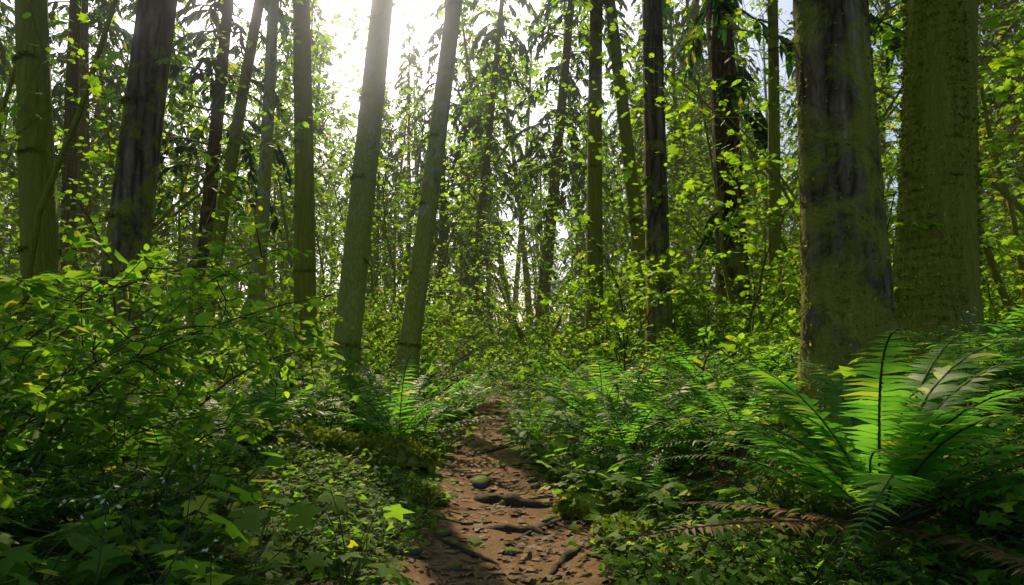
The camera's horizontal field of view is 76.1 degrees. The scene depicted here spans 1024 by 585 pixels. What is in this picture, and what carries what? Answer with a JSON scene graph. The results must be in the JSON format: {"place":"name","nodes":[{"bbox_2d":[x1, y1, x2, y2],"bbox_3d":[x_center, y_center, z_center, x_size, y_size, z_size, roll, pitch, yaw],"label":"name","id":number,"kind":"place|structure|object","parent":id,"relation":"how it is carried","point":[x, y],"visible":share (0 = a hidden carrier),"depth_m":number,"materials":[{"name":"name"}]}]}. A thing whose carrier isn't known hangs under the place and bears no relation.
{"place":"outdoors","nodes":[
{"label":"outdoors","id":0,"kind":"place"},
{"bbox_2d":[0,344,1023,584],"bbox_3d":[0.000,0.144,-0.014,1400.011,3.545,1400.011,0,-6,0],"label":"forest ground","id":1,"kind":"structure","parent":0,"point":[494,543],"depth_m":4.12,"materials":[{"name":"soil"}]},
{"bbox_2d":[11,0,70,398],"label":"tree","id":2,"kind":"object","parent":1,"relation":"on","point":[36,154],"visible":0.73,"depth_m":9.07,"materials":[{"name":"green plant"}]},
{"bbox_2d":[79,0,177,419],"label":"tree","id":3,"kind":"object","parent":1,"relation":"on","point":[130,219],"visible":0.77,"depth_m":8.09,"materials":[{"name":"brown plant"}]},
{"bbox_2d":[247,0,278,362],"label":"trunk","id":4,"kind":"object","parent":1,"relation":"on","point":[264,180],"visible":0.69,"depth_m":18.33,"materials":[{"name":"green plant"}]},
{"bbox_2d":[192,0,333,369],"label":"alder","id":5,"kind":"object","parent":1,"relation":"on","point":[237,124],"visible":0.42,"depth_m":18.31,"materials":[{"name":"green plant"}]},
{"bbox_2d":[289,0,319,384],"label":"trunk","id":6,"kind":"object","parent":1,"relation":"on","point":[304,271],"visible":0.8,"depth_m":14.11,"materials":[{"name":"green plant"}]},
{"bbox_2d":[171,410,440,474],"bbox_3d":[-2.175,1.522,6.627,3.099,0.601,0.690,-1,-6,14],"label":"mossy log","id":7,"kind":"object","parent":1,"relation":"on","point":[399,448],"visible":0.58,"depth_m":6.32,"materials":[{"name":"green plant"}]},
{"bbox_2d":[324,0,392,398],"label":"alder","id":8,"kind":"object","parent":1,"relation":"on","point":[355,261],"visible":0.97,"depth_m":11.04,"materials":[{"name":"green plant"}]},
{"bbox_2d":[391,0,461,387],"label":"alder","id":9,"kind":"object","parent":1,"relation":"on","point":[409,344],"visible":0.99,"depth_m":13.10,"materials":[{"name":"green plant"}]},
{"bbox_2d":[348,406,613,580],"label":"fallen sticks","id":10,"kind":"object","parent":1,"relation":"on","point":[539,497],"visible":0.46,"depth_m":4.93,"materials":[{"name":"brown wood"}]},
{"bbox_2d":[174,386,804,584],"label":"leaf litter","id":11,"kind":"object","parent":1,"relation":"on","point":[565,573],"visible":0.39,"depth_m":4.16,"materials":[{"name":"brown plant"}]},
{"bbox_2d":[399,411,593,582],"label":"stones","id":12,"kind":"object","parent":1,"relation":"on","point":[481,481],"visible":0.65,"depth_m":5.27,"materials":[{"name":"grey stone"}]},
{"bbox_2d":[0,307,1023,584],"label":"ground herbs","id":13,"kind":"object","parent":1,"relation":"on","point":[92,525],"visible":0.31,"depth_m":3.39,"materials":[{"name":"green plant"}]},
{"bbox_2d":[0,183,1023,516],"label":"shrubs","id":14,"kind":"object","parent":1,"relation":"on","point":[90,361],"visible":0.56,"depth_m":5.10,"materials":[{"name":"green plant"}]},
{"bbox_2d":[0,305,1023,584],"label":"ferns","id":15,"kind":"object","parent":1,"relation":"on","point":[890,461],"visible":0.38,"depth_m":3.27,"materials":[{"name":"green plant"}]},
{"bbox_2d":[0,0,1023,365],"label":"trees","id":16,"kind":"object","parent":1,"relation":"on","point":[714,68],"visible":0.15,"depth_m":38.38,"materials":[{"name":"green plant"}]},
{"bbox_2d":[0,0,1023,376],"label":"vine maples","id":17,"kind":"object","parent":1,"relation":"on","point":[996,160],"visible":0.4,"depth_m":15.40,"materials":[{"name":"green plant"}]},
{"bbox_2d":[0,0,1023,351],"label":"background trees","id":18,"kind":"object","parent":1,"relation":"on","point":[72,78],"visible":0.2,"depth_m":48.82,"materials":[{"name":"green plant"}]},
{"bbox_2d":[0,0,1023,413],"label":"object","id":19,"kind":"object","parent":1,"relation":"on","point":[464,212],"visible":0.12,"depth_m":25.75,"materials":[{"name":"green plant"}]},
{"bbox_2d":[431,444,592,574],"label":"tree roots","id":20,"kind":"object","parent":1,"relation":"on","point":[513,499],"visible":0.61,"depth_m":4.53,"materials":[{"name":"brown wood"}]},
{"bbox_2d":[391,463,668,553],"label":"moss clumps","id":21,"kind":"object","parent":1,"relation":"on","point":[581,510],"visible":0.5,"depth_m":4.71,"materials":[{"name":"green plant"}]},
{"bbox_2d":[581,0,607,377],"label":"trunk","id":22,"kind":"object","parent":1,"relation":"on","point":[594,192],"visible":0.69,"depth_m":16.16,"materials":[{"name":"green plant"}]},
{"bbox_2d":[550,0,645,346],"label":"alder","id":23,"kind":"object","parent":1,"relation":"on","point":[626,140],"visible":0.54,"depth_m":15.30,"materials":[{"name":"green plant"}]},
{"bbox_2d":[640,0,676,379],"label":"trunk","id":24,"kind":"object","parent":1,"relation":"on","point":[657,243],"visible":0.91,"depth_m":12.07,"materials":[{"name":"brown plant"}]},
{"bbox_2d":[766,0,785,331],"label":"trunk","id":25,"kind":"object","parent":1,"relation":"on","point":[774,94],"visible":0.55,"depth_m":14.30,"materials":[{"name":"green plant"}]},
{"bbox_2d":[782,0,907,435],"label":"trunk","id":26,"kind":"object","parent":1,"relation":"on","point":[848,303],"visible":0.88,"depth_m":5.00,"materials":[{"name":"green plant"}]},
{"bbox_2d":[868,0,984,60],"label":"foliage","id":27,"kind":"object","parent":1,"relation":"on","point":[881,20],"visible":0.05,"depth_m":13.44,"materials":[{"name":"green plant"}]},
{"bbox_2d":[891,0,988,368],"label":"trunk","id":28,"kind":"object","parent":1,"relation":"on","point":[935,267],"visible":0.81,"depth_m":6.67,"materials":[{"name":"green plant"}]},
{"bbox_2d":[0,0,1023,342],"label":"sky","id":29,"kind":"structure","parent":0,"point":[416,16],"materials":[{"name":"white"}]}
]}

